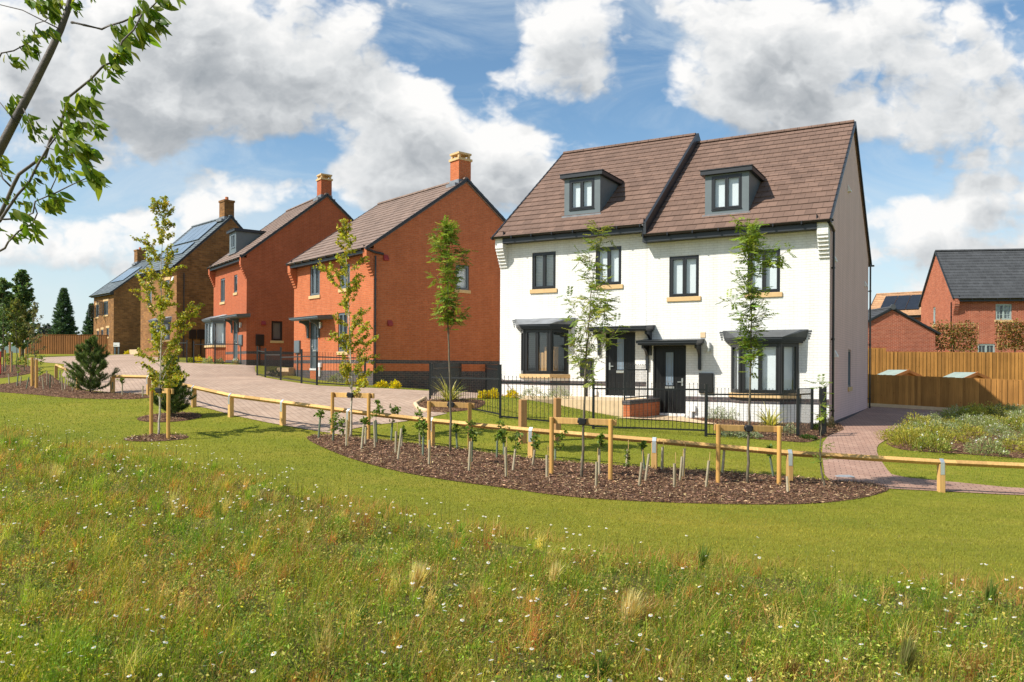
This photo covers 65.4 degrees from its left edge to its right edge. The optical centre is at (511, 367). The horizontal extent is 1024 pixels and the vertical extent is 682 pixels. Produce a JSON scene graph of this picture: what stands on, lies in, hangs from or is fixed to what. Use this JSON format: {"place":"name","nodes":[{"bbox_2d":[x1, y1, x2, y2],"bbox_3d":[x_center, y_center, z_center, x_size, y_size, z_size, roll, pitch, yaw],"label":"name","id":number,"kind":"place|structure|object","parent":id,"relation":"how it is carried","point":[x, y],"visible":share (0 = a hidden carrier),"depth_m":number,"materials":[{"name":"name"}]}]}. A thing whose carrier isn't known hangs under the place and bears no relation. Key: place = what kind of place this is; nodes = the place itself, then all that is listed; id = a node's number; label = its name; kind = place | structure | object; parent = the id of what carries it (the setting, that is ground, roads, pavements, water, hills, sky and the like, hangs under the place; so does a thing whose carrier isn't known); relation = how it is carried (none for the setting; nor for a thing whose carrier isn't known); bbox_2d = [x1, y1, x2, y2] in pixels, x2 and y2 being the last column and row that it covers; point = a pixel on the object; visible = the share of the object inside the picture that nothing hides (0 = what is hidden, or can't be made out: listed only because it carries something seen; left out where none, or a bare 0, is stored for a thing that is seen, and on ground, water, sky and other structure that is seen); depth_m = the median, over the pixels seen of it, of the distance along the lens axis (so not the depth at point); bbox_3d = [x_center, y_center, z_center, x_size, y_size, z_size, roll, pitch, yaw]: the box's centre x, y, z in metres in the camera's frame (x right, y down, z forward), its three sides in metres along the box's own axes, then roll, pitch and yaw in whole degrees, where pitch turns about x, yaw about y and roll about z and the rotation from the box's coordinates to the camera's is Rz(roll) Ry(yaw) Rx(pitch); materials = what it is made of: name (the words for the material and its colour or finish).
{"place":"outdoors","nodes":[
{"label":"outdoors","id":0,"kind":"place"},
{"bbox_2d":[28,354,476,434],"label":"driveway","id":1,"kind":"structure","parent":0,"point":[246,380],"depth_m":24.23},
{"bbox_2d":[0,353,1023,681],"bbox_3d":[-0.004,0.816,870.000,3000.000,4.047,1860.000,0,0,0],"label":"lawn","id":2,"kind":"structure","parent":0,"point":[504,493],"depth_m":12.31,"materials":[{"name":"plant"}]},
{"bbox_2d":[0,277,18,356],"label":"columnar tree","id":3,"kind":"object","parent":2,"relation":"on","point":[5,295],"visible":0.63,"depth_m":59.87,"materials":[{"name":"green plant"}]},
{"bbox_2d":[0,365,39,377],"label":"mulch bed","id":4,"kind":"object","parent":2,"relation":"on","point":[3,375],"visible":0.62,"depth_m":36.01,"materials":[{"name":"brown wood"}]},
{"bbox_2d":[0,303,13,371],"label":"young tree","id":5,"kind":"object","parent":4,"relation":"on","point":[1,325],"visible":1,"depth_m":35.99,"materials":[{"name":"green plant"}]},
{"bbox_2d":[4,297,31,365],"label":"young tree","id":6,"kind":"object","parent":4,"relation":"on","point":[17,338],"visible":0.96,"depth_m":39.92,"materials":[{"name":"green plant"}]},
{"bbox_2d":[6,269,40,355],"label":"columnar tree","id":7,"kind":"object","parent":2,"relation":"on","point":[23,293],"visible":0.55,"depth_m":61.84,"materials":[{"name":"green plant"}]},
{"bbox_2d":[47,287,80,334],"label":"spruce tree","id":8,"kind":"object","parent":2,"relation":"on","point":[63,319],"visible":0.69,"depth_m":97.54,"materials":[{"name":"green plant"}]},
{"bbox_2d":[25,334,108,353],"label":"closeboard fence","id":9,"kind":"object","parent":2,"relation":"on","point":[59,343],"visible":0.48,"depth_m":70.98,"materials":[{"name":"wood"}]},
{"bbox_2d":[0,373,148,398],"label":"mulch bed","id":10,"kind":"object","parent":2,"relation":"on","point":[71,394],"visible":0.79,"depth_m":25.77,"materials":[{"name":"brown plant"}]},
{"bbox_2d":[20,301,47,383],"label":"young tree","id":11,"kind":"object","parent":10,"relation":"on","point":[33,313],"visible":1,"depth_m":28.98,"materials":[{"name":"green plant"}]},
{"bbox_2d":[63,335,120,392],"bbox_3d":[-13.108,-0.066,24.851,1.524,2.004,1.450,0,0,0],"label":"pine tree","id":12,"kind":"object","parent":10,"relation":"on","point":[88,364],"visible":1,"depth_m":24.68,"materials":[{"name":"plant"}]},
{"bbox_2d":[80,303,93,334],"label":"spruce tree","id":13,"kind":"object","parent":2,"relation":"on","point":[88,326],"visible":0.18,"depth_m":103.39,"materials":[{"name":"green plant"}]},
{"bbox_2d":[0,0,186,251],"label":"cherry tree","id":14,"kind":"object","parent":2,"relation":"on","point":[84,154],"visible":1,"depth_m":3.00,"materials":[{"name":"green plant"}]},
{"bbox_2d":[88,247,153,353],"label":"stone house","id":15,"kind":"structure","parent":2,"relation":"on","point":[114,311],"depth_m":71.17,"materials":[{"name":"brick"}]},
{"bbox_2d":[124,435,188,440],"bbox_3d":[-7.474,1.459,16.771,1.260,0.064,1.260,0,0,0],"label":"mulch bed","id":16,"kind":"object","parent":2,"relation":"on","point":[164,438],"visible":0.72,"depth_m":16.52,"materials":[{"name":"brown wood"}]},
{"bbox_2d":[149,387,173,438],"bbox_3d":[-7.457,1.103,16.888,0.162,1.380,1.268,0,0,-41],"label":"tree support","id":17,"kind":"object","parent":16,"relation":"on","point":[168,391],"visible":0.88,"depth_m":16.79,"materials":[{"name":"brown wood"}]},
{"bbox_2d":[129,195,204,433],"bbox_3d":[-7.466,-1.032,17.158,1.563,5.320,1.492,0,0,38],"label":"birch tree","id":18,"kind":"object","parent":16,"relation":"on","point":[176,374],"visible":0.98,"depth_m":17.11,"materials":[{"name":"green plant"}]},
{"bbox_2d":[137,412,201,421],"bbox_3d":[-8.544,1.226,19.910,1.500,0.160,1.500,0,0,0],"label":"mulch bed","id":19,"kind":"object","parent":2,"relation":"on","point":[187,417],"visible":0.7,"depth_m":19.76,"materials":[{"name":"brown wood"}]},
{"bbox_2d":[153,355,197,415],"bbox_3d":[-8.432,0.492,19.865,0.980,1.707,1.118,0,0,30],"label":"pine tree","id":20,"kind":"object","parent":19,"relation":"on","point":[177,398],"visible":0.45,"depth_m":19.75,"materials":[{"name":"plant"}]},
{"bbox_2d":[134,197,242,357],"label":"stone house","id":21,"kind":"structure","parent":2,"relation":"on","point":[202,247],"depth_m":53.36,"materials":[{"name":"brick"}]},
{"bbox_2d":[148,316,171,356],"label":"bay window","id":22,"kind":"structure","parent":21,"relation":"in","point":[167,319],"depth_m":52.72,"materials":[{"name":"stone"}]},
{"bbox_2d":[178,340,241,363],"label":"garden railing","id":23,"kind":"object","parent":2,"relation":"on","point":[206,344],"visible":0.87,"depth_m":43.69,"materials":[{"name":"metal"}]},
{"bbox_2d":[202,173,353,366],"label":"red brick house","id":24,"kind":"structure","parent":2,"relation":"on","point":[253,290],"depth_m":44.94,"materials":[{"name":"brick"}]},
{"bbox_2d":[202,314,226,361],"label":"bay window","id":25,"kind":"structure","parent":24,"relation":"in","point":[220,324],"depth_m":46.70,"materials":[{"name":"glass"}]},
{"bbox_2d":[270,321,283,342],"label":"window","id":26,"kind":"structure","parent":24,"relation":"in","point":[276,326],"depth_m":44.54,"materials":[{"name":"black glass"}]},
{"bbox_2d":[256,346,365,386],"bbox_3d":[-8.532,-0.059,30.631,1.195,1.783,10.840,0,0,-36],"label":"garden railing","id":27,"kind":"object","parent":2,"relation":"on","point":[269,366],"visible":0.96,"depth_m":29.46,"materials":[{"name":"metal"}]},
{"bbox_2d":[2,418,687,548],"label":"oxeye daisies","id":28,"kind":"object","parent":2,"relation":"on","point":[253,495],"visible":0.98,"depth_m":8.67,"materials":[{"name":"white plant"}]},
{"bbox_2d":[286,151,505,391],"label":"orange brick house","id":29,"kind":"structure","parent":2,"relation":"on","point":[396,293],"depth_m":34.01,"materials":[{"name":"brick"}]},
{"bbox_2d":[308,265,319,298],"bbox_3d":[-8.682,-3.791,35.373,0.230,1.454,1.076,0,0,-41],"label":"window","id":30,"kind":"structure","parent":29,"relation":"in","point":[314,295],"depth_m":35.34,"materials":[{"name":"glass"}]},
{"bbox_2d":[310,322,317,369],"bbox_3d":[-8.752,-0.979,35.395,0.130,2.185,0.758,0,0,-41],"label":"door","id":31,"kind":"structure","parent":29,"relation":"in","point":[314,339],"depth_m":35.45,"materials":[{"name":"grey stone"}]},
{"bbox_2d":[454,265,470,293],"bbox_3d":[-2.178,-3.824,34.395,0.872,1.205,0.210,0,0,-41],"label":"window","id":32,"kind":"structure","parent":29,"relation":"in","point":[464,288],"depth_m":34.55,"materials":[{"name":"grey glass"}]},
{"bbox_2d":[409,558,436,593],"bbox_3d":[-0.669,1.550,5.970,0.223,0.284,0.189,0,0,15],"label":"grass tussock","id":33,"kind":"object","parent":2,"relation":"on","point":[419,576],"depth_m":5.94,"materials":[{"name":"plant"}]},
{"bbox_2d":[419,399,484,411],"bbox_3d":[-1.650,1.008,21.429,1.818,0.270,2.042,0,0,0],"label":"mulch bed","id":34,"kind":"object","parent":2,"relation":"on","point":[435,409],"visible":0.51,"depth_m":21.23,"materials":[{"name":"brown wood"}]},
{"bbox_2d":[433,374,471,400],"bbox_3d":[-1.757,0.537,21.874,1.671,0.802,1.517,0,0,0],"label":"strap leaf plant","id":35,"kind":"object","parent":34,"relation":"on","point":[453,396],"visible":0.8,"depth_m":21.82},
{"bbox_2d":[431,363,498,395],"bbox_3d":[-1.372,0.543,30.302,1.978,1.487,14.285,0,0,0],"label":"garden railing","id":36,"kind":"object","parent":2,"relation":"on","point":[441,368],"visible":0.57,"depth_m":28.00,"materials":[{"name":"metal"}]},
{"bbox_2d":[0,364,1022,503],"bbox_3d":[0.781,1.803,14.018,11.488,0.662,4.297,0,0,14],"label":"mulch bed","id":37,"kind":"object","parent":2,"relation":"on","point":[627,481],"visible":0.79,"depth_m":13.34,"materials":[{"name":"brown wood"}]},
{"bbox_2d":[313,218,384,436],"bbox_3d":[-3.559,-0.793,17.122,1.581,4.908,1.236,0,0,0],"label":"birch tree","id":38,"kind":"object","parent":37,"relation":"on","point":[345,369],"visible":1,"depth_m":17.11,"materials":[{"name":"green plant"}]},
{"bbox_2d":[330,392,374,438],"bbox_3d":[-3.448,1.185,17.078,1.211,1.324,0.156,0,0,33],"label":"tree support","id":39,"kind":"object","parent":37,"relation":"on","point":[368,396],"visible":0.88,"depth_m":17.00,"materials":[{"name":"brown wood"}]},
{"bbox_2d":[370,399,385,441],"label":"guarded sapling","id":40,"kind":"object","parent":37,"relation":"on","point":[377,401],"visible":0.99,"depth_m":16.34,"materials":[{"name":"green plant"}]},
{"bbox_2d":[427,401,474,449],"bbox_3d":[-1.224,1.331,15.840,0.955,1.333,0.135,0,0,3],"label":"tree support","id":41,"kind":"object","parent":37,"relation":"on","point":[469,406],"visible":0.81,"depth_m":15.82,"materials":[{"name":"brown wood"}]},
{"bbox_2d":[425,215,477,451],"bbox_3d":[-1.206,-0.575,15.528,1.081,4.840,1.233,0,0,0],"label":"rowan tree","id":42,"kind":"object","parent":37,"relation":"on","point":[448,231],"visible":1,"depth_m":15.56,"materials":[{"name":"green plant"}]},
{"bbox_2d":[465,419,480,461],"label":"guarded sapling","id":43,"kind":"object","parent":37,"relation":"on","point":[472,433],"visible":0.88,"depth_m":14.33,"materials":[{"name":"green plant"}]},
{"bbox_2d":[493,420,509,456],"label":"guarded sapling","id":44,"kind":"object","parent":37,"relation":"on","point":[499,434],"visible":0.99,"depth_m":15.08,"materials":[{"name":"green plant"}]},
{"bbox_2d":[508,431,522,469],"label":"guarded sapling","id":45,"kind":"object","parent":37,"relation":"on","point":[515,436],"visible":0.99,"depth_m":13.73,"materials":[{"name":"plant"}]},
{"bbox_2d":[549,417,616,479],"bbox_3d":[1.179,1.528,13.435,1.156,1.382,0.146,0,0,18],"label":"tree support","id":46,"kind":"object","parent":37,"relation":"on","point":[610,423],"visible":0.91,"depth_m":13.41,"materials":[{"name":"brown wood"}]},
{"bbox_2d":[556,220,628,476],"bbox_3d":[1.363,-0.206,13.267,1.221,4.502,1.789,0,0,0],"label":"rowan tree","id":47,"kind":"object","parent":37,"relation":"on","point":[597,310],"visible":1,"depth_m":13.37,"materials":[{"name":"green plant"}]},
{"bbox_2d":[595,432,606,473],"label":"guarded sapling","id":48,"kind":"object","parent":37,"relation":"on","point":[600,437],"visible":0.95,"depth_m":13.74,"materials":[{"name":"plant"}]},
{"bbox_2d":[714,424,782,484],"bbox_3d":[4.064,1.660,13.640,1.239,1.394,0.139,0,0,-8],"label":"tree support","id":49,"kind":"object","parent":37,"relation":"on","point":[718,428],"visible":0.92,"depth_m":13.64,"materials":[{"name":"brown wood"}]},
{"bbox_2d":[715,215,796,482],"bbox_3d":[4.123,-0.196,13.629,1.308,4.749,1.059,0,0,0],"label":"rowan tree","id":50,"kind":"object","parent":37,"relation":"on","point":[752,240],"visible":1,"depth_m":13.63,"materials":[{"name":"green plant"}]},
{"bbox_2d":[804,374,834,486],"bbox_3d":[5.355,1.182,13.805,0.525,2.153,0.495,0,0,-28],"label":"whip tree","id":51,"kind":"object","parent":37,"relation":"on","point":[822,418],"visible":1,"depth_m":13.78,"materials":[{"name":"green plant"}]},
{"bbox_2d":[0,385,1023,599],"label":"lawn grass","id":52,"kind":"structure","parent":2,"relation":"on","point":[721,521],"depth_m":11.12,"materials":[{"name":"plant"}]},
{"bbox_2d":[518,399,526,443],"bbox_3d":[0.231,1.282,17.268,0.150,1.192,0.150,0,0,-20],"label":"timber post","id":53,"kind":"object","parent":2,"relation":"on","point":[522,414],"visible":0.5,"depth_m":17.20,"materials":[{"name":"wood"}]},
{"bbox_2d":[54,364,1023,492],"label":"knee rail fence","id":54,"kind":"object","parent":2,"relation":"on","point":[789,454],"visible":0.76,"depth_m":14.88,"materials":[{"name":"wood"}]},
{"bbox_2d":[553,398,560,440],"bbox_3d":[1.007,1.266,17.769,0.140,1.192,0.140,0,0,-20],"label":"timber post","id":55,"kind":"object","parent":2,"relation":"on","point":[556,407],"visible":0.56,"depth_m":17.70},
{"bbox_2d":[548,560,567,584],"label":"grass tussock","id":56,"kind":"object","parent":2,"relation":"on","point":[554,570],"depth_m":6.37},
{"bbox_2d":[502,394,642,416],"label":"terrace","id":57,"kind":"structure","parent":2,"relation":"on","point":[609,405],"depth_m":23.69,"materials":[{"name":"stone"}]},
{"bbox_2d":[490,133,700,397],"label":"white house","id":58,"kind":"structure","parent":2,"relation":"on","point":[624,188],"depth_m":27.09,"materials":[{"name":"paint"}]},
{"bbox_2d":[530,251,556,293],"bbox_3d":[1.120,-3.264,27.382,1.049,1.406,0.215,0,0,30],"label":"window","id":59,"kind":"structure","parent":58,"relation":"in","point":[552,288],"depth_m":27.38,"materials":[{"name":"black glass"}]},
{"bbox_2d":[512,317,577,395],"bbox_3d":[0.924,0.077,26.987,2.533,3.556,0.803,0,0,30],"label":"bay window","id":60,"kind":"structure","parent":58,"relation":"in","point":[536,325],"depth_m":26.80,"materials":[{"name":"white paint"}]},
{"bbox_2d":[544,347,558,370],"bbox_3d":[1.347,-0.231,27.194,0.380,0.982,0.304,0,0,35],"label":"cardboard box","id":61,"kind":"object","parent":60,"relation":"in","point":[556,358],"visible":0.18,"depth_m":27.15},
{"bbox_2d":[596,246,622,289],"bbox_3d":[3.190,-3.274,26.203,1.044,1.391,0.210,0,0,30],"label":"window","id":62,"kind":"structure","parent":58,"relation":"in","point":[612,257],"depth_m":26.19,"materials":[{"name":"black glass"}]},
{"bbox_2d":[605,332,634,396],"bbox_3d":[3.541,-0.081,25.976,1.026,2.160,0.130,0,0,30],"label":"door","id":63,"kind":"structure","parent":58,"relation":"in","point":[617,357],"depth_m":25.99,"materials":[{"name":"black glass"}]},
{"bbox_2d":[429,363,813,436],"bbox_3d":[2.809,0.910,20.702,10.475,2.041,2.432,0,0,4],"label":"garden railing","id":64,"kind":"object","parent":2,"relation":"on","point":[799,394],"visible":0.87,"depth_m":19.82,"materials":[{"name":"metal"}]},
{"bbox_2d":[623,398,659,416],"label":"brick wall","id":65,"kind":"structure","parent":2,"relation":"on","point":[634,407],"depth_m":23.83,"materials":[{"name":"brick"}]},
{"bbox_2d":[624,364,648,399],"bbox_3d":[3.757,0.572,24.046,0.068,1.376,2.018,0,0,30],"label":"hoop railing","id":66,"kind":"object","parent":65,"relation":"on","point":[643,369],"visible":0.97,"depth_m":24.03,"materials":[{"name":"metal"}]},
{"bbox_2d":[696,541,716,567],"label":"grass tussock","id":67,"kind":"object","parent":2,"relation":"on","point":[703,556],"depth_m":7.21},
{"bbox_2d":[636,120,873,423],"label":"white house","id":68,"kind":"structure","parent":2,"relation":"on","point":[800,190],"depth_m":24.61,"materials":[{"name":"paint"}]},
{"bbox_2d":[653,345,685,416],"bbox_3d":[4.979,0.409,25.154,1.068,2.221,0.130,0,0,30],"label":"door","id":69,"kind":"structure","parent":68,"relation":"in","point":[669,364],"depth_m":25.15,"materials":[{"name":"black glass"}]},
{"bbox_2d":[667,255,700,301],"bbox_3d":[5.397,-2.790,24.944,1.089,1.420,0.210,0,0,30],"label":"window","id":70,"kind":"structure","parent":68,"relation":"in","point":[684,270],"depth_m":24.95,"materials":[{"name":"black glass"}]},
{"bbox_2d":[745,249,782,297],"bbox_3d":[7.509,-2.801,23.744,1.089,1.417,0.210,0,0,30],"label":"window","id":71,"kind":"structure","parent":68,"relation":"in","point":[772,277],"depth_m":23.72,"materials":[{"name":"black glass"}]},
{"bbox_2d":[719,329,811,422],"bbox_3d":[7.305,0.568,23.357,2.676,3.382,0.803,0,0,30],"label":"bay window","id":72,"kind":"structure","parent":68,"relation":"in","point":[776,373],"depth_m":23.20,"materials":[{"name":"white paint"}]},
{"bbox_2d":[691,418,843,441],"bbox_3d":[7.666,1.662,22.923,4.503,0.272,7.448,0,0,0],"label":"mulch bed","id":73,"kind":"object","parent":2,"relation":"on","point":[813,432],"visible":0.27,"depth_m":20.68,"materials":[{"name":"brown wood"}]},
{"bbox_2d":[750,403,788,425],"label":"strap leaf plant","id":74,"kind":"object","parent":73,"relation":"on","point":[768,420],"visible":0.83,"depth_m":22.32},
{"bbox_2d":[819,387,826,435],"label":"garden gate","id":75,"kind":"structure","parent":2,"relation":"on","point":[822,397],"depth_m":20.65,"materials":[{"name":"metal"}]},
{"bbox_2d":[871,291,921,321],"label":"tan roof house","id":76,"kind":"structure","parent":2,"relation":"on","point":[906,302],"depth_m":72.49,"materials":[{"name":"orange brick"}]},
{"bbox_2d":[868,304,940,351],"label":"brick garage","id":77,"kind":"structure","parent":2,"relation":"on","point":[893,329],"depth_m":46.00,"materials":[{"name":"red brick"}]},
{"bbox_2d":[892,631,932,676],"bbox_3d":[2.338,1.645,4.590,0.229,0.276,0.226,0,0,-18],"label":"grass tussock","id":78,"kind":"object","parent":2,"relation":"on","point":[911,650],"depth_m":4.58,"materials":[{"name":"plant"}]},
{"bbox_2d":[868,374,1023,411],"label":"closeboard fence","id":79,"kind":"object","parent":2,"relation":"on","point":[922,392],"visible":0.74,"depth_m":32.82,"materials":[{"name":"wood"}]},
{"bbox_2d":[868,348,1023,379],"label":"closeboard fence","id":80,"kind":"object","parent":2,"relation":"on","point":[1000,365],"visible":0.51,"depth_m":43.48,"materials":[{"name":"wood"}]},
{"bbox_2d":[930,320,979,351],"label":"pleached tree","id":81,"kind":"object","parent":2,"relation":"on","point":[952,342],"visible":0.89,"depth_m":46.81,"materials":[{"name":"brown plant"}]},
{"bbox_2d":[887,419,1023,457],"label":"mulch bed","id":82,"kind":"object","parent":2,"relation":"on","point":[1013,454],"visible":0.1,"depth_m":19.14,"materials":[{"name":"brown wood"}]},
{"bbox_2d":[885,422,931,447],"bbox_3d":[9.593,1.590,19.218,1.059,0.693,1.001,0,0,38],"label":"perennial plant","id":83,"kind":"object","parent":82,"relation":"on","point":[912,432],"visible":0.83,"depth_m":19.15,"materials":[{"name":"green plant"}]},
{"bbox_2d":[897,411,932,427],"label":"perennial plant","id":84,"kind":"object","parent":82,"relation":"on","point":[927,419],"visible":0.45,"depth_m":22.81,"materials":[{"name":"green plant"}]},
{"bbox_2d":[910,428,956,451],"bbox_3d":[9.821,1.678,18.616,0.982,0.617,0.881,0,0,23],"label":"perennial plant","id":85,"kind":"object","parent":82,"relation":"on","point":[925,439],"visible":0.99,"depth_m":18.56,"materials":[{"name":"green plant"}]},
{"bbox_2d":[919,419,953,438],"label":"perennial plant","id":86,"kind":"object","parent":82,"relation":"on","point":[936,428],"visible":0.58,"depth_m":20.75,"materials":[{"name":"green plant"}]},
{"bbox_2d":[932,427,969,442],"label":"perennial plant","id":87,"kind":"object","parent":82,"relation":"on","point":[957,437],"visible":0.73,"depth_m":20.11,"materials":[{"name":"green plant"}]},
{"bbox_2d":[951,413,989,430],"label":"perennial plant","id":88,"kind":"object","parent":82,"relation":"on","point":[976,422],"visible":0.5,"depth_m":23.03,"materials":[{"name":"green plant"}]},
{"bbox_2d":[956,421,991,437],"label":"perennial plant","id":89,"kind":"object","parent":82,"relation":"on","point":[973,429],"visible":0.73,"depth_m":21.32,"materials":[{"name":"green plant"}]},
{"bbox_2d":[963,433,1010,456],"bbox_3d":[10.983,1.779,18.443,0.991,0.529,1.037,0,0,39],"label":"perennial plant","id":90,"kind":"object","parent":82,"relation":"on","point":[997,448],"visible":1,"depth_m":18.38,"materials":[{"name":"green plant"}]},
{"bbox_2d":[984,424,1019,438],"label":"perennial plant","id":91,"kind":"object","parent":82,"relation":"on","point":[1008,429],"visible":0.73,"depth_m":21.50,"materials":[{"name":"green plant"}]},
{"bbox_2d":[989,435,1023,453],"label":"perennial plant","id":92,"kind":"object","parent":82,"relation":"on","point":[1011,443],"visible":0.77,"depth_m":18.93,"materials":[{"name":"green plant"}]},
{"bbox_2d":[992,413,1023,431],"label":"perennial plant","id":93,"kind":"object","parent":82,"relation":"on","point":[1009,420],"visible":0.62,"depth_m":23.58,"materials":[{"name":"green plant"}]},
{"bbox_2d":[918,248,1023,352],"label":"red brick house","id":94,"kind":"structure","parent":2,"relation":"on","point":[984,288],"depth_m":52.64,"materials":[{"name":"brick"}]},
{"bbox_2d":[994,304,1012,321],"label":"window","id":95,"kind":"structure","parent":94,"relation":"in","point":[1008,307],"depth_m":51.56,"materials":[{"name":"white glass"}]},
{"bbox_2d":[994,318,1023,351],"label":"pleached tree","id":96,"kind":"object","parent":2,"relation":"on","point":[1014,345],"visible":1,"depth_m":46.80,"materials":[{"name":"brown plant"}]},
{"bbox_2d":[0,444,1023,681],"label":"meadow floor","id":97,"kind":"structure","parent":0,"point":[430,623],"depth_m":5.68,"materials":[{"name":"plant"}]},
{"bbox_2d":[590,652,620,681],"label":"grass tussock","id":98,"kind":"object","parent":97,"relation":"on","point":[596,670],"depth_m":4.33,"materials":[{"name":"plant"}]},
{"bbox_2d":[617,586,661,627],"bbox_3d":[0.898,1.595,5.333,0.396,0.287,0.309,0,0,0],"label":"grass tussock","id":99,"kind":"object","parent":97,"relation":"on","point":[627,604],"depth_m":5.31,"materials":[{"name":"plant"}]},
{"bbox_2d":[779,653,807,678],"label":"grass tussock","id":100,"kind":"object","parent":97,"relation":"on","point":[788,666],"depth_m":4.49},
{"bbox_2d":[983,576,1014,607],"bbox_3d":[3.774,1.729,6.159,0.238,0.280,0.143,0,0,0],"label":"grass tussock","id":101,"kind":"object","parent":97,"relation":"on","point":[992,590],"depth_m":6.15,"materials":[{"name":"plant"}]},
{"bbox_2d":[0,0,1023,345],"label":"sky","id":102,"kind":"structure","parent":0,"point":[246,102],"materials":[{"name":"blue"}]},
{"bbox_2d":[621,415,715,423],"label":"garden path","id":103,"kind":"structure","parent":0,"point":[664,417],"depth_m":23.69,"materials":[{"name":"concrete"}]},
{"bbox_2d":[879,369,921,375],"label":"garden shed","id":104,"kind":"structure","parent":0,"point":[908,372],"depth_m":38.13,"materials":[{"name":"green fabric"}]},
{"bbox_2d":[822,406,1023,494],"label":"path","id":105,"kind":"structure","parent":0,"point":[856,435],"depth_m":17.96,"materials":[{"name":"brick"}]},
{"bbox_2d":[944,371,990,378],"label":"garden shed","id":106,"kind":"structure","parent":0,"point":[977,374],"depth_m":37.14,"materials":[{"name":"green fabric"}]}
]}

